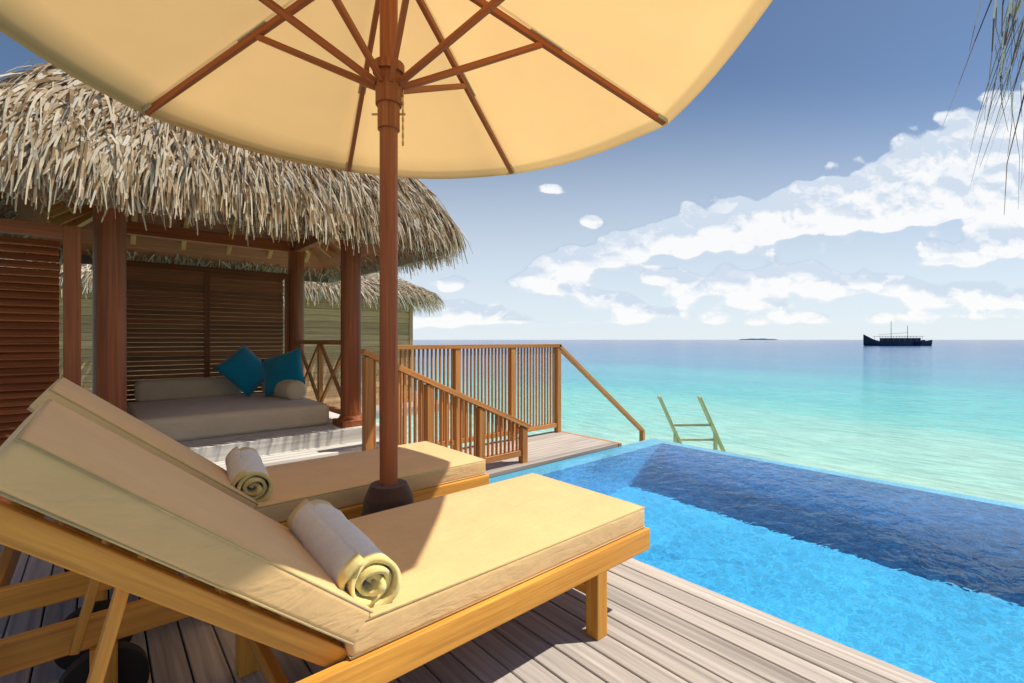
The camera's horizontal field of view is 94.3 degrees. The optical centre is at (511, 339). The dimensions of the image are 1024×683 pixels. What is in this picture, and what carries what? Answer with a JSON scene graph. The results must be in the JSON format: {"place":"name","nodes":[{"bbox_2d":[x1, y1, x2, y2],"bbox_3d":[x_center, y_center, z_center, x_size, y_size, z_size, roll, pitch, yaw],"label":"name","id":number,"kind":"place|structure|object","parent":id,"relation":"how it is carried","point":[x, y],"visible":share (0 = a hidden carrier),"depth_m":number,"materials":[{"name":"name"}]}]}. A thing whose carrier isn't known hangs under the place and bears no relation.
{"place":"outdoors","nodes":[
{"label":"outdoors","id":0,"kind":"place"},
{"bbox_2d":[92,205,378,470],"bbox_3d":[-2.788,-0.065,4.716,2.320,2.340,2.537,0,0,-41],"label":"gazebo","id":1,"kind":"object","parent":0,"point":[114,289],"visible":0.65,"depth_m":5.07,"materials":[{"name":"brown wood"}]},
{"bbox_2d":[127,377,328,441],"bbox_3d":[-2.893,0.638,4.806,1.540,0.436,1.530,0,0,-41],"label":"daybed mattress","id":2,"kind":"object","parent":1,"relation":"on","point":[183,409],"visible":0.76,"depth_m":4.49,"materials":[{"name":"fabric"}]},
{"bbox_2d":[213,344,263,396],"bbox_3d":[-2.930,0.335,5.231,0.276,0.570,0.596,0,0,18],"label":"throw pillow","id":3,"kind":"object","parent":2,"relation":"on","point":[241,368],"visible":0.88,"depth_m":5.15,"materials":[{"name":"teal fabric"}]},
{"bbox_2d":[261,347,304,396],"bbox_3d":[-2.507,0.351,5.201,0.569,0.539,0.235,0,0,-1],"label":"throw pillow","id":4,"kind":"object","parent":2,"relation":"on","point":[281,367],"visible":0.86,"depth_m":5.15,"materials":[{"name":"teal fabric"}]},
{"bbox_2d":[262,379,305,399],"bbox_3d":[-2.501,0.535,5.193,0.720,0.216,0.216,0,0,42],"label":"bolster pillow","id":5,"kind":"object","parent":2,"relation":"on","point":[289,389],"visible":0.71,"depth_m":4.96,"materials":[{"name":"fabric"}]},
{"bbox_2d":[0,57,472,290],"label":"pavilion roof","id":6,"kind":"structure","parent":1,"relation":"on","point":[60,138],"depth_m":3.41,"materials":[{"name":"beige wicker"}]},
{"bbox_2d":[0,218,80,502],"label":"louvre screen","id":7,"kind":"object","parent":6,"relation":"attached to","point":[29,343],"visible":0.52,"depth_m":3.15,"materials":[{"name":"red wood"}]},
{"bbox_2d":[0,0,1023,221],"label":"sky","id":8,"kind":"structure","parent":0,"point":[813,84],"materials":[{"name":"blue"}]},
{"bbox_2d":[1,82,1023,339],"bbox_3d":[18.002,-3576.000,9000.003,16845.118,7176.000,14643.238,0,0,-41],"label":"cloud","id":9,"kind":"structure","parent":0,"point":[885,244],"depth_m":9000.00,"materials":[{"name":"white"}]},
{"bbox_2d":[376,340,1023,504],"bbox_3d":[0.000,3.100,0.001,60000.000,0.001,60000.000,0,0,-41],"label":"sea","id":10,"kind":"structure","parent":0,"point":[945,415],"depth_m":24.18,"materials":[{"name":"liquid"}]},
{"bbox_2d":[58,282,449,444],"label":"neighbour villa walls","id":11,"kind":"structure","parent":10,"relation":"in","point":[321,322],"depth_m":11.44,"materials":[{"name":"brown wood"}]},
{"bbox_2d":[0,259,445,316],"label":"background thatched roof","id":12,"kind":"structure","parent":11,"relation":"on","point":[429,295],"depth_m":11.75,"materials":[{"name":"beige wicker"}]},
{"bbox_2d":[0,431,935,682],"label":"deck terrace","id":13,"kind":"structure","parent":10,"relation":"in","point":[664,627],"depth_m":1.71,"materials":[{"name":"grey wood"}]},
{"bbox_2d":[0,474,488,669],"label":"lounger frame","id":14,"kind":"object","parent":13,"relation":"on","point":[66,585],"visible":0.16,"depth_m":1.57,"materials":[{"name":"brown wood"}]},
{"bbox_2d":[27,377,485,522],"bbox_3d":[-1.065,0.468,2.373,1.854,0.616,0.670,0,0,-41],"label":"lounger cushion","id":15,"kind":"object","parent":14,"relation":"on","point":[341,481],"visible":0.71,"depth_m":2.19,"materials":[{"name":"beige fabric"}]},
{"bbox_2d":[225,446,272,501],"bbox_3d":[-1.245,0.622,2.232,0.162,0.148,0.591,0,0,-33],"label":"lounger towel","id":16,"kind":"object","parent":15,"relation":"on","point":[247,473],"visible":0.92,"depth_m":2.04,"materials":[{"name":"white fabric"}]},
{"bbox_2d":[0,500,649,682],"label":"lounge chair frame","id":17,"kind":"object","parent":13,"relation":"on","point":[168,594],"visible":0.45,"depth_m":1.22,"materials":[{"name":"brown wood"}]},
{"bbox_2d":[0,399,644,659],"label":"lounger cushion","id":18,"kind":"object","parent":17,"relation":"on","point":[450,554],"visible":0.96,"depth_m":1.17,"materials":[{"name":"beige fabric"}]},
{"bbox_2d":[287,499,401,606],"bbox_3d":[-0.528,0.622,1.437,0.196,0.150,0.595,0,0,-41],"label":"lounger towel","id":19,"kind":"object","parent":18,"relation":"on","point":[354,561],"visible":0.98,"depth_m":1.27,"materials":[{"name":"beige fabric"}]},
{"bbox_2d":[142,0,667,515],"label":"parasol frame","id":20,"kind":"object","parent":13,"relation":"on","point":[388,80],"visible":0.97,"depth_m":2.10,"materials":[{"name":"brown wood"}]},
{"bbox_2d":[0,0,772,178],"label":"parasol canvas","id":21,"kind":"object","parent":20,"relation":"on","point":[541,108],"visible":0.76,"depth_m":2.58,"materials":[{"name":"beige fabric"}]},
{"bbox_2d":[372,90,405,145],"bbox_3d":[-0.553,-0.995,2.130,0.150,0.250,0.011,0,0,0],"label":"parasol pin chain","id":22,"kind":"object","parent":20,"relation":"attached to","point":[402,114],"visible":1,"depth_m":2.13,"materials":[{"name":"gold metal"}]},
{"bbox_2d":[359,344,644,463],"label":"balustrades","id":23,"kind":"object","parent":13,"relation":"attached to","point":[459,402],"visible":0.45,"depth_m":4.42,"materials":[{"name":"orange wood"}]},
{"bbox_2d":[657,395,725,451],"bbox_3d":[4.225,2.426,10.754,1.963,2.347,0.431,0,0,-17],"label":"swim ladder","id":24,"kind":"object","parent":10,"relation":"on","point":[716,439],"visible":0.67,"depth_m":10.68,"materials":[{"name":"green wood"}]},
{"bbox_2d":[863,326,931,345],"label":"ship","id":25,"kind":"object","parent":10,"relation":"on","point":[885,341],"visible":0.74,"depth_m":237.70,"materials":[{"name":"black metal"}]},
{"bbox_2d":[739,338,776,339],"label":"island","id":26,"kind":"structure","parent":0,"point":[757,339],"depth_m":5200.00,"materials":[{"name":"grey"}]},
{"bbox_2d":[942,0,1023,213],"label":"eave fronds","id":27,"kind":"object","parent":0,"point":[1016,9],"visible":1,"depth_m":3.51,"materials":[{"name":"beige plant"}]},
{"bbox_3d":[2.208,1.916,2.642,2.740,1.568,5.010,0,0,-41],"label":"pool basin","id":28,"kind":"object","parent":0,"visible":0},
{"bbox_2d":[489,438,1023,682],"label":"swimming pool","id":29,"kind":"structure","parent":28,"relation":"on","point":[926,583],"depth_m":2.57,"materials":[{"name":"blue liquid"}]}
]}

